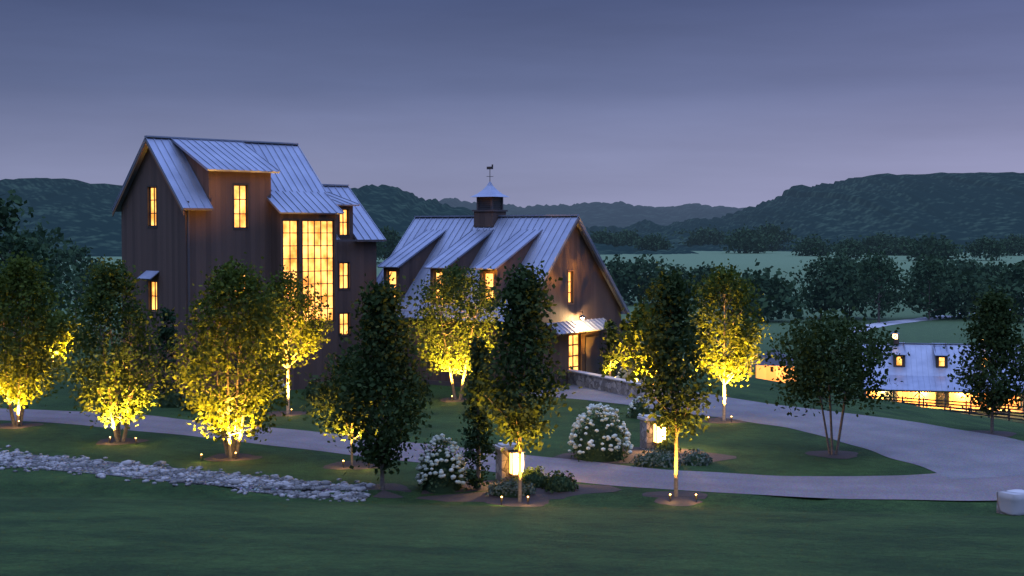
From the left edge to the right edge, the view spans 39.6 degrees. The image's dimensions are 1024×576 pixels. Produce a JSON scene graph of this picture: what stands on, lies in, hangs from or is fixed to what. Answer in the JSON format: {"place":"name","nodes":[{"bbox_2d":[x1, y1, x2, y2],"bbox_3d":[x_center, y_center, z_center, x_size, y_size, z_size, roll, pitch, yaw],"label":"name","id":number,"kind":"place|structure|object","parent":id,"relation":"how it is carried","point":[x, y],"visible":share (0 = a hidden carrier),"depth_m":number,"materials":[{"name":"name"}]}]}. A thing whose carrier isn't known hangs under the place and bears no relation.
{"place":"outdoors","nodes":[
{"label":"outdoors","id":0,"kind":"place"},
{"bbox_2d":[112,135,386,396],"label":"house","id":1,"kind":"structure","parent":0,"point":[189,209],"depth_m":76.15,"materials":[{"name":"brown wood"}]},
{"bbox_2d":[0,178,698,256],"bbox_3d":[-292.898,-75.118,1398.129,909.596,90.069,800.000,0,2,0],"label":"hill","id":2,"kind":"structure","parent":0,"point":[79,212],"depth_m":1413.45,"materials":[{"name":"green plant"}]},
{"bbox_2d":[0,251,1023,575],"bbox_3d":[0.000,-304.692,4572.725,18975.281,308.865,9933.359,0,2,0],"label":"ground","id":3,"kind":"structure","parent":0,"point":[58,523],"depth_m":37.76,"materials":[{"name":"green plant"}]},
{"bbox_2d":[0,273,17,351],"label":"tree","id":4,"kind":"object","parent":3,"relation":"on","point":[8,312],"visible":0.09,"depth_m":84.11,"materials":[{"name":"green plant"}]},
{"bbox_2d":[0,423,43,428],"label":"mulch bed","id":5,"kind":"object","parent":3,"relation":"on","point":[8,425],"visible":0.92,"depth_m":62.50,"materials":[{"name":"brown soil"}]},
{"bbox_2d":[0,251,66,425],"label":"tree","id":6,"kind":"object","parent":3,"relation":"on","point":[26,273],"depth_m":61.84,"materials":[{"name":"green plant"}]},
{"bbox_2d":[0,189,70,304],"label":"tree","id":7,"kind":"object","parent":3,"relation":"on","point":[11,220],"depth_m":116.60,"materials":[{"name":"green plant"}]},
{"bbox_2d":[0,226,78,336],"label":"tree","id":8,"kind":"object","parent":3,"relation":"on","point":[26,246],"depth_m":107.63,"materials":[{"name":"green plant"}]},
{"bbox_2d":[6,216,91,317],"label":"tree","id":9,"kind":"object","parent":3,"relation":"on","point":[63,257],"depth_m":425.36,"materials":[{"name":"green plant"}]},
{"bbox_2d":[25,296,84,364],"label":"tree","id":10,"kind":"object","parent":3,"relation":"on","point":[68,336],"depth_m":90.65,"materials":[{"name":"green plant"}]},
{"bbox_2d":[54,240,109,319],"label":"tree","id":11,"kind":"object","parent":3,"relation":"on","point":[78,256],"depth_m":466.94,"materials":[{"name":"green plant"}]},
{"bbox_2d":[75,380,110,401],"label":"foundation shrub","id":12,"kind":"object","parent":3,"relation":"on","point":[81,391],"depth_m":71.50,"materials":[{"name":"green plant"}]},
{"bbox_2d":[69,256,118,309],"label":"tree","id":13,"kind":"object","parent":3,"relation":"on","point":[89,274],"visible":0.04,"depth_m":495.28,"materials":[{"name":"green plant"}]},
{"bbox_2d":[52,254,179,441],"bbox_3d":[-15.997,2.487,57.622,5.045,7.747,4.666,0,2,0],"label":"tree","id":14,"kind":"object","parent":3,"relation":"on","point":[112,277],"depth_m":57.20,"materials":[{"name":"green plant"}]},
{"bbox_2d":[96,438,148,444],"bbox_3d":[-15.835,6.230,57.703,2.098,0.001,2.040,0,2,0],"label":"mulch bed","id":15,"kind":"object","parent":3,"relation":"on","point":[106,441],"visible":0.88,"depth_m":57.72,"materials":[{"name":"brown soil"}]},
{"bbox_2d":[113,383,141,405],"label":"foundation shrub","id":16,"kind":"object","parent":3,"relation":"on","point":[126,394],"depth_m":69.90,"materials":[{"name":"green plant"}]},
{"bbox_2d":[152,307,179,397],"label":"cypress","id":17,"kind":"object","parent":3,"relation":"on","point":[168,332],"depth_m":70.07,"materials":[{"name":"green plant"}]},
{"bbox_2d":[157,385,186,407],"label":"foundation shrub","id":18,"kind":"object","parent":3,"relation":"on","point":[171,399],"depth_m":69.00,"materials":[{"name":"green plant"}]},
{"bbox_2d":[0,452,368,496],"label":"rocks","id":19,"kind":"object","parent":3,"relation":"on","point":[248,489],"visible":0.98,"depth_m":50.00,"materials":[{"name":"grey stone"}]},
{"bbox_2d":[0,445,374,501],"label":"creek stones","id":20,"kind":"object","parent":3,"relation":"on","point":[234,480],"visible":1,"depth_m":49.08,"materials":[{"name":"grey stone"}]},
{"bbox_2d":[180,394,214,411],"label":"foundation shrub","id":21,"kind":"object","parent":3,"relation":"on","point":[185,404],"depth_m":67.63,"materials":[{"name":"green plant"}]},
{"bbox_2d":[159,252,303,457],"bbox_3d":[-10.444,2.582,53.555,5.128,7.875,5.286,0,2,0],"label":"tree","id":22,"kind":"object","parent":3,"relation":"on","point":[233,284],"depth_m":52.86,"materials":[{"name":"green plant"}]},
{"bbox_2d":[204,453,261,460],"bbox_3d":[-10.472,6.386,53.720,2.144,0.001,2.054,0,2,0],"label":"mulch bed","id":23,"kind":"object","parent":3,"relation":"on","point":[223,457],"visible":0.9,"depth_m":53.62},
{"bbox_2d":[261,374,284,398],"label":"shrub","id":24,"kind":"object","parent":3,"relation":"on","point":[276,387],"depth_m":72.77,"materials":[{"name":"green plant"}]},
{"bbox_2d":[239,264,334,413],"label":"tree","id":25,"kind":"object","parent":3,"relation":"on","point":[299,302],"depth_m":66.10,"materials":[{"name":"green plant"}]},
{"bbox_2d":[268,411,305,416],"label":"mulch bed","id":26,"kind":"object","parent":3,"relation":"on","point":[279,414],"visible":0.84,"depth_m":66.63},
{"bbox_2d":[301,375,325,401],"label":"foundation shrub","id":27,"kind":"object","parent":3,"relation":"on","point":[307,388],"depth_m":71.71,"materials":[{"name":"green plant"}]},
{"bbox_2d":[322,460,377,469],"bbox_3d":[-5.809,6.458,51.937,2.073,0.001,2.077,0,2,0],"label":"mulch bed","id":28,"kind":"object","parent":3,"relation":"on","point":[338,465],"visible":0.75,"depth_m":51.79,"materials":[{"name":"brown soil"}]},
{"bbox_2d":[300,340,403,465],"bbox_3d":[-5.819,4.227,51.883,3.746,4.679,4.059,0,2,0],"label":"tree","id":29,"kind":"object","parent":3,"relation":"on","point":[330,394],"depth_m":51.41,"materials":[{"name":"green plant"}]},
{"bbox_2d":[305,272,441,489],"bbox_3d":[-4.581,3.119,46.652,4.592,7.303,4.112,0,2,0],"label":"tree","id":30,"kind":"object","parent":3,"relation":"on","point":[393,362],"depth_m":46.43,"materials":[{"name":"green plant"}]},
{"bbox_2d":[18,362,731,504],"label":"landscape lights","id":31,"kind":"object","parent":3,"relation":"on","point":[501,498],"visible":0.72,"depth_m":52.66,"materials":[{"name":"grey metal"}]},
{"bbox_2d":[376,235,391,262],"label":"tree","id":32,"kind":"object","parent":3,"relation":"on","point":[379,246],"visible":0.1,"depth_m":866.57,"materials":[{"name":"green plant"}]},
{"bbox_2d":[366,483,410,497],"bbox_3d":[-4.366,6.700,47.056,2.115,0.103,2.142,0,2,0],"label":"mulch bed","id":33,"kind":"object","parent":3,"relation":"on","point":[390,486],"visible":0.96,"depth_m":46.96,"materials":[{"name":"brown soil"}]},
{"bbox_2d":[376,225,402,262],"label":"tree","id":34,"kind":"object","parent":3,"relation":"on","point":[392,240],"depth_m":891.52,"materials":[{"name":"green plant"}]},
{"bbox_2d":[415,434,469,493],"bbox_3d":[-2.308,6.414,47.137,1.836,3.203,1.815,0,2,0],"label":"hydrangea","id":35,"kind":"object","parent":3,"relation":"on","point":[454,447],"depth_m":46.63,"materials":[{"name":"white plant"}]},
{"bbox_2d":[440,397,465,401],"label":"mulch bed","id":36,"kind":"object","parent":3,"relation":"on","point":[449,399],"visible":0.65,"depth_m":71.77,"materials":[{"name":"brown soil"}]},
{"bbox_2d":[402,257,509,399],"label":"tree","id":37,"kind":"object","parent":3,"relation":"on","point":[452,287],"depth_m":71.24,"materials":[{"name":"green plant"}]},
{"bbox_2d":[457,335,497,492],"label":"cypress","id":38,"kind":"object","parent":3,"relation":"on","point":[477,362],"depth_m":46.73,"materials":[{"name":"green plant"}]},
{"bbox_2d":[493,442,517,481],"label":"gate pillar","id":39,"kind":"structure","parent":3,"relation":"on","point":[502,464],"depth_m":48.47,"materials":[{"name":"stone"}]},
{"bbox_2d":[508,449,524,475],"bbox_3d":[0.126,5.914,48.464,0.480,0.865,0.550,-1,2,-20],"label":"lantern","id":40,"kind":"object","parent":39,"relation":"attached to","point":[513,463],"visible":0.7,"depth_m":48.25,"materials":[{"name":"glass"}]},
{"bbox_2d":[377,164,635,388],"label":"house","id":41,"kind":"structure","parent":3,"relation":"on","point":[486,235],"depth_m":80.82,"materials":[{"name":"brown wood"}]},
{"bbox_2d":[485,477,536,497],"bbox_3d":[-0.018,6.606,46.284,1.704,0.928,1.039,0,2,0],"label":"mound shrub","id":42,"kind":"object","parent":3,"relation":"on","point":[493,486],"depth_m":46.02,"materials":[{"name":"green plant"}]},
{"bbox_2d":[486,493,548,506],"bbox_3d":[0.165,6.770,45.276,2.060,0.104,2.146,0,2,0],"label":"mulch bed","id":43,"kind":"object","parent":3,"relation":"on","point":[533,502],"visible":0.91,"depth_m":45.23,"materials":[{"name":"brown soil"}]},
{"bbox_2d":[416,480,621,501],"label":"mulch bed","id":44,"kind":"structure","parent":3,"relation":"on","point":[482,497],"depth_m":46.34,"materials":[{"name":"brown soil"}]},
{"bbox_2d":[459,257,581,501],"bbox_3d":[0.249,2.979,45.160,3.228,7.909,3.565,2,3,43],"label":"tree","id":45,"kind":"object","parent":3,"relation":"on","point":[517,289],"depth_m":44.75,"materials":[{"name":"green plant"}]},
{"bbox_2d":[515,466,547,487],"bbox_3d":[0.754,6.540,47.727,1.145,1.146,1.140,-1,3,-27],"label":"mound shrub","id":46,"kind":"object","parent":3,"relation":"on","point":[532,471],"depth_m":47.45,"materials":[{"name":"green plant"}]},
{"bbox_2d":[541,470,578,492],"bbox_3d":[1.591,6.573,46.983,1.267,1.123,1.288,0,2,0],"label":"mound shrub","id":47,"kind":"object","parent":3,"relation":"on","point":[564,485],"depth_m":46.69,"materials":[{"name":"green plant"}]},
{"bbox_2d":[567,402,633,461],"bbox_3d":[3.329,6.135,53.456,2.491,3.731,2.446,0,2,0],"label":"hydrangea","id":48,"kind":"object","parent":3,"relation":"on","point":[582,417],"depth_m":52.86,"materials":[{"name":"white plant"}]},
{"bbox_2d":[567,369,648,398],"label":"stone wall","id":49,"kind":"structure","parent":3,"relation":"on","point":[611,384],"depth_m":76.14,"materials":[{"name":"grey stone"}]},
{"bbox_2d":[596,319,620,376],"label":"cypress","id":50,"kind":"object","parent":3,"relation":"on","point":[606,368],"depth_m":81.20,"materials":[{"name":"green plant"}]},
{"bbox_2d":[590,227,631,246],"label":"tree","id":51,"kind":"object","parent":3,"relation":"on","point":[603,237],"visible":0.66,"depth_m":1318.24,"materials":[{"name":"green plant"}]},
{"bbox_2d":[603,254,646,304],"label":"tree","id":52,"kind":"object","parent":3,"relation":"on","point":[614,266],"depth_m":565.44,"materials":[{"name":"green plant"}]},
{"bbox_2d":[613,228,641,245],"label":"tree","id":53,"kind":"object","parent":3,"relation":"on","point":[632,234],"depth_m":1371.74,"materials":[{"name":"green plant"}]},
{"bbox_2d":[616,366,645,381],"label":"hydrangea","id":54,"kind":"object","parent":3,"relation":"on","point":[629,371],"depth_m":78.38,"materials":[{"name":"white plant"}]},
{"bbox_2d":[626,396,651,418],"bbox_3d":[5.867,5.813,65.207,1.291,1.700,1.307,0,2,0],"label":"hydrangea","id":55,"kind":"object","parent":3,"relation":"on","point":[639,410],"depth_m":64.98,"materials":[{"name":"white plant"}]},
{"bbox_2d":[607,296,680,380],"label":"tree","id":56,"kind":"object","parent":3,"relation":"on","point":[633,326],"depth_m":77.18,"materials":[{"name":"green plant"}]},
{"bbox_2d":[553,447,735,463],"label":"mulch bed","id":57,"kind":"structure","parent":3,"relation":"on","point":[714,456],"depth_m":53.85,"materials":[{"name":"brown soil"}]},
{"bbox_2d":[614,254,682,303],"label":"tree","id":58,"kind":"object","parent":3,"relation":"on","point":[637,266],"depth_m":566.13,"materials":[{"name":"green plant"}]},
{"bbox_2d":[637,414,660,449],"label":"gate pillar","id":59,"kind":"structure","parent":3,"relation":"on","point":[646,440],"depth_m":55.52,"materials":[{"name":"stone"}]},
{"bbox_2d":[653,421,665,443],"bbox_3d":[5.724,5.600,55.490,0.480,0.865,0.550,-1,2,-20],"label":"lantern","id":60,"kind":"object","parent":59,"relation":"attached to","point":[657,438],"visible":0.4,"depth_m":55.29,"materials":[{"name":"white glass"}]},
{"bbox_2d":[632,232,674,250],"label":"tree","id":61,"kind":"object","parent":3,"relation":"on","point":[650,242],"depth_m":1247.46,"materials":[{"name":"green plant"}]},
{"bbox_2d":[629,448,685,467],"bbox_3d":[5.343,6.377,51.811,2.195,1.138,1.363,0,2,0],"label":"mound shrub","id":62,"kind":"object","parent":3,"relation":"on","point":[640,457],"depth_m":51.50,"materials":[{"name":"green plant"}]},
{"bbox_2d":[601,259,728,496],"bbox_3d":[4.829,2.939,45.755,3.936,7.733,3.652,0,2,0],"label":"tree","id":63,"kind":"object","parent":3,"relation":"on","point":[666,297],"depth_m":45.26,"materials":[{"name":"green plant"}]},
{"bbox_2d":[656,437,680,453],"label":"mound shrub","id":64,"kind":"object","parent":3,"relation":"on","point":[667,447],"depth_m":54.58,"materials":[{"name":"green plant"}]},
{"bbox_2d":[642,491,706,505],"bbox_3d":[5.277,6.756,45.666,2.118,0.104,2.062,0,2,0],"label":"mulch bed","id":65,"kind":"object","parent":3,"relation":"on","point":[685,498],"visible":0.95,"depth_m":45.71,"materials":[{"name":"brown soil"}]},
{"bbox_2d":[665,264,701,297],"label":"tree","id":66,"kind":"object","parent":3,"relation":"on","point":[685,274],"visible":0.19,"depth_m":572.04,"materials":[{"name":"green plant"}]},
{"bbox_2d":[679,448,713,466],"bbox_3d":[6.746,6.374,52.170,1.143,0.979,1.180,1,3,30],"label":"mound shrub","id":67,"kind":"object","parent":3,"relation":"on","point":[705,454],"depth_m":51.89,"materials":[{"name":"green plant"}]},
{"bbox_2d":[678,224,728,245],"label":"tree","id":68,"kind":"object","parent":3,"relation":"on","point":[701,236],"visible":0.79,"depth_m":1495.36,"materials":[{"name":"green plant"}]},
{"bbox_2d":[683,261,743,303],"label":"tree","id":69,"kind":"object","parent":3,"relation":"on","point":[699,272],"depth_m":575.33,"materials":[{"name":"green plant"}]},
{"bbox_2d":[703,417,745,422],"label":"mulch bed","id":70,"kind":"object","parent":3,"relation":"on","point":[716,420],"visible":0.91,"depth_m":63.82,"materials":[{"name":"brown soil"}]},
{"bbox_2d":[678,258,773,420],"bbox_3d":[9.527,2.392,63.761,4.440,7.413,4.838,0,2,0],"label":"tree","id":71,"kind":"object","parent":3,"relation":"on","point":[743,346],"depth_m":63.49,"materials":[{"name":"green plant"}]},
{"bbox_2d":[719,224,775,253],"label":"tree","id":72,"kind":"object","parent":3,"relation":"on","point":[743,238],"depth_m":1234.13,"materials":[{"name":"green plant"}]},
{"bbox_2d":[716,258,814,323],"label":"tree","id":73,"kind":"object","parent":3,"relation":"on","point":[776,291],"depth_m":455.34,"materials":[{"name":"green plant"}]},
{"bbox_2d":[745,349,793,382],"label":"building","id":74,"kind":"structure","parent":3,"relation":"on","point":[765,373],"depth_m":126.85,"materials":[{"name":"yellow"}]},
{"bbox_2d":[750,221,801,250],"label":"tree","id":75,"kind":"object","parent":3,"relation":"on","point":[780,236],"depth_m":1388.93,"materials":[{"name":"green plant"}]},
{"bbox_2d":[784,234,834,255],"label":"tree","id":76,"kind":"object","parent":3,"relation":"on","point":[803,247],"depth_m":1096.86,"materials":[{"name":"green plant"}]},
{"bbox_2d":[792,248,854,318],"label":"tree","id":77,"kind":"object","parent":3,"relation":"on","point":[813,276],"depth_m":476.79,"materials":[{"name":"green plant"}]},
{"bbox_2d":[805,450,857,458],"bbox_3d":[12.271,6.364,54.330,2.084,0.001,2.067,0,2,0],"label":"mulch bed","id":78,"kind":"object","parent":3,"relation":"on","point":[844,454],"visible":0.93,"depth_m":54.35,"materials":[{"name":"brown soil"}]},
{"bbox_2d":[759,306,909,454],"bbox_3d":[12.565,3.581,54.310,6.050,5.797,5.952,0,2,0],"label":"myrtle tree","id":79,"kind":"object","parent":3,"relation":"on","point":[808,348],"depth_m":53.42,"materials":[{"name":"green plant"}]},
{"bbox_2d":[815,248,860,295],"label":"tree","id":80,"kind":"object","parent":3,"relation":"on","point":[841,259],"depth_m":617.46,"materials":[{"name":"green plant"}]},
{"bbox_2d":[824,236,866,259],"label":"tree","id":81,"kind":"object","parent":3,"relation":"on","point":[855,248],"visible":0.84,"depth_m":955.22,"materials":[{"name":"green plant"}]},
{"bbox_2d":[799,262,903,318],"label":"tree","id":82,"kind":"object","parent":3,"relation":"on","point":[837,301],"depth_m":474.06,"materials":[{"name":"green plant"}]},
{"bbox_2d":[820,255,900,289],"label":"tree","id":83,"kind":"object","parent":3,"relation":"on","point":[869,263],"visible":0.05,"depth_m":634.35,"materials":[{"name":"green plant"}]},
{"bbox_2d":[852,231,902,254],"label":"tree","id":84,"kind":"object","parent":3,"relation":"on","point":[870,242],"visible":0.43,"depth_m":1156.72,"materials":[{"name":"green plant"}]},
{"bbox_2d":[847,245,920,322],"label":"tree","id":85,"kind":"object","parent":3,"relation":"on","point":[887,266],"depth_m":454.34,"materials":[{"name":"green plant"}]},
{"bbox_2d":[872,236,920,255],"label":"tree","id":86,"kind":"object","parent":3,"relation":"on","point":[895,244],"depth_m":1123.14,"materials":[{"name":"green plant"}]},
{"bbox_2d":[900,232,963,260],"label":"tree","id":87,"kind":"object","parent":3,"relation":"on","point":[927,245],"visible":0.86,"depth_m":912.77,"materials":[{"name":"green plant"}]},
{"bbox_2d":[906,251,957,287],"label":"tree","id":88,"kind":"object","parent":3,"relation":"on","point":[942,257],"visible":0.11,"depth_m":625.90,"materials":[{"name":"green plant"}]},
{"bbox_2d":[897,253,971,319],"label":"tree","id":89,"kind":"object","parent":3,"relation":"on","point":[922,268],"depth_m":473.71,"materials":[{"name":"green plant"}]},
{"bbox_2d":[862,332,1023,412],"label":"stable","id":90,"kind":"structure","parent":3,"relation":"on","point":[921,371],"depth_m":164.41,"materials":[{"name":"grey metal"}]},
{"bbox_2d":[869,395,1023,416],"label":"paddock fence","id":91,"kind":"object","parent":3,"relation":"on","point":[944,403],"visible":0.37,"depth_m":154.08,"materials":[{"name":"black wood"}]},
{"bbox_2d":[881,399,1023,422],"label":"paddock fence","id":92,"kind":"object","parent":3,"relation":"on","point":[968,412],"visible":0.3,"depth_m":139.78,"materials":[{"name":"black wood"}]},
{"bbox_2d":[933,253,992,286],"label":"tree","id":93,"kind":"object","parent":3,"relation":"on","point":[963,264],"visible":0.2,"depth_m":619.13,"materials":[{"name":"green plant"}]},
{"bbox_2d":[920,264,1005,318],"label":"tree","id":94,"kind":"object","parent":3,"relation":"on","point":[966,305],"depth_m":482.29,"materials":[{"name":"green plant"}]},
{"bbox_2d":[943,284,1023,433],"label":"tree","id":95,"kind":"object","parent":3,"relation":"on","point":[993,312],"depth_m":59.45,"materials":[{"name":"green plant"}]},
{"bbox_2d":[957,235,1010,260],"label":"tree","id":96,"kind":"object","parent":3,"relation":"on","point":[986,245],"depth_m":921.62,"materials":[{"name":"green plant"}]},
{"bbox_2d":[963,257,1011,286],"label":"tree","id":97,"kind":"object","parent":3,"relation":"on","point":[996,268],"visible":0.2,"depth_m":598.57,"materials":[{"name":"green plant"}]},
{"bbox_2d":[972,430,1015,436],"bbox_3d":[20.319,6.151,59.949,2.096,0.018,2.096,0,2,0],"label":"mulch bed","id":98,"kind":"object","parent":3,"relation":"on","point":[1003,433],"visible":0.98,"depth_m":60.04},
{"bbox_2d":[967,260,1023,321],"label":"tree","id":99,"kind":"object","parent":3,"relation":"on","point":[1014,281],"depth_m":460.15,"materials":[{"name":"green plant"}]},
{"bbox_2d":[996,489,1023,515],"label":"stone block","id":100,"kind":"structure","parent":3,"relation":"on","point":[1010,502],"depth_m":43.13,"materials":[{"name":"grey stone"}]},
{"bbox_2d":[997,233,1023,255],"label":"tree","id":101,"kind":"object","parent":3,"relation":"on","point":[1012,240],"depth_m":1109.52,"materials":[{"name":"green plant"}]},
{"bbox_2d":[0,408,1023,500],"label":"driveway","id":102,"kind":"structure","parent":0,"point":[934,486],"depth_m":49.23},
{"bbox_2d":[0,0,1023,207],"label":"sky","id":103,"kind":"structure","parent":0,"point":[654,103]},
{"bbox_2d":[439,198,746,227],"bbox_3d":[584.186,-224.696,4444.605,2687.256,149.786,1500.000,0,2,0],"label":"hill","id":104,"kind":"structure","parent":0,"point":[622,214],"depth_m":4544.46,"materials":[{"name":"green plant"}]},
{"bbox_2d":[526,385,1023,479],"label":"driveway","id":105,"kind":"structure","parent":0,"point":[951,453],"depth_m":59.37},
{"bbox_2d":[585,172,1023,252],"bbox_3d":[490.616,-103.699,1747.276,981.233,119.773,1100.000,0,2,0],"label":"hill","id":106,"kind":"structure","parent":0,"point":[960,208],"depth_m":1735.42,"materials":[{"name":"green plant"}]},
{"bbox_2d":[854,309,1010,331],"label":"road","id":107,"kind":"structure","parent":0,"point":[878,325],"depth_m":464.07,"materials":[{"name":"grey asphalt"}]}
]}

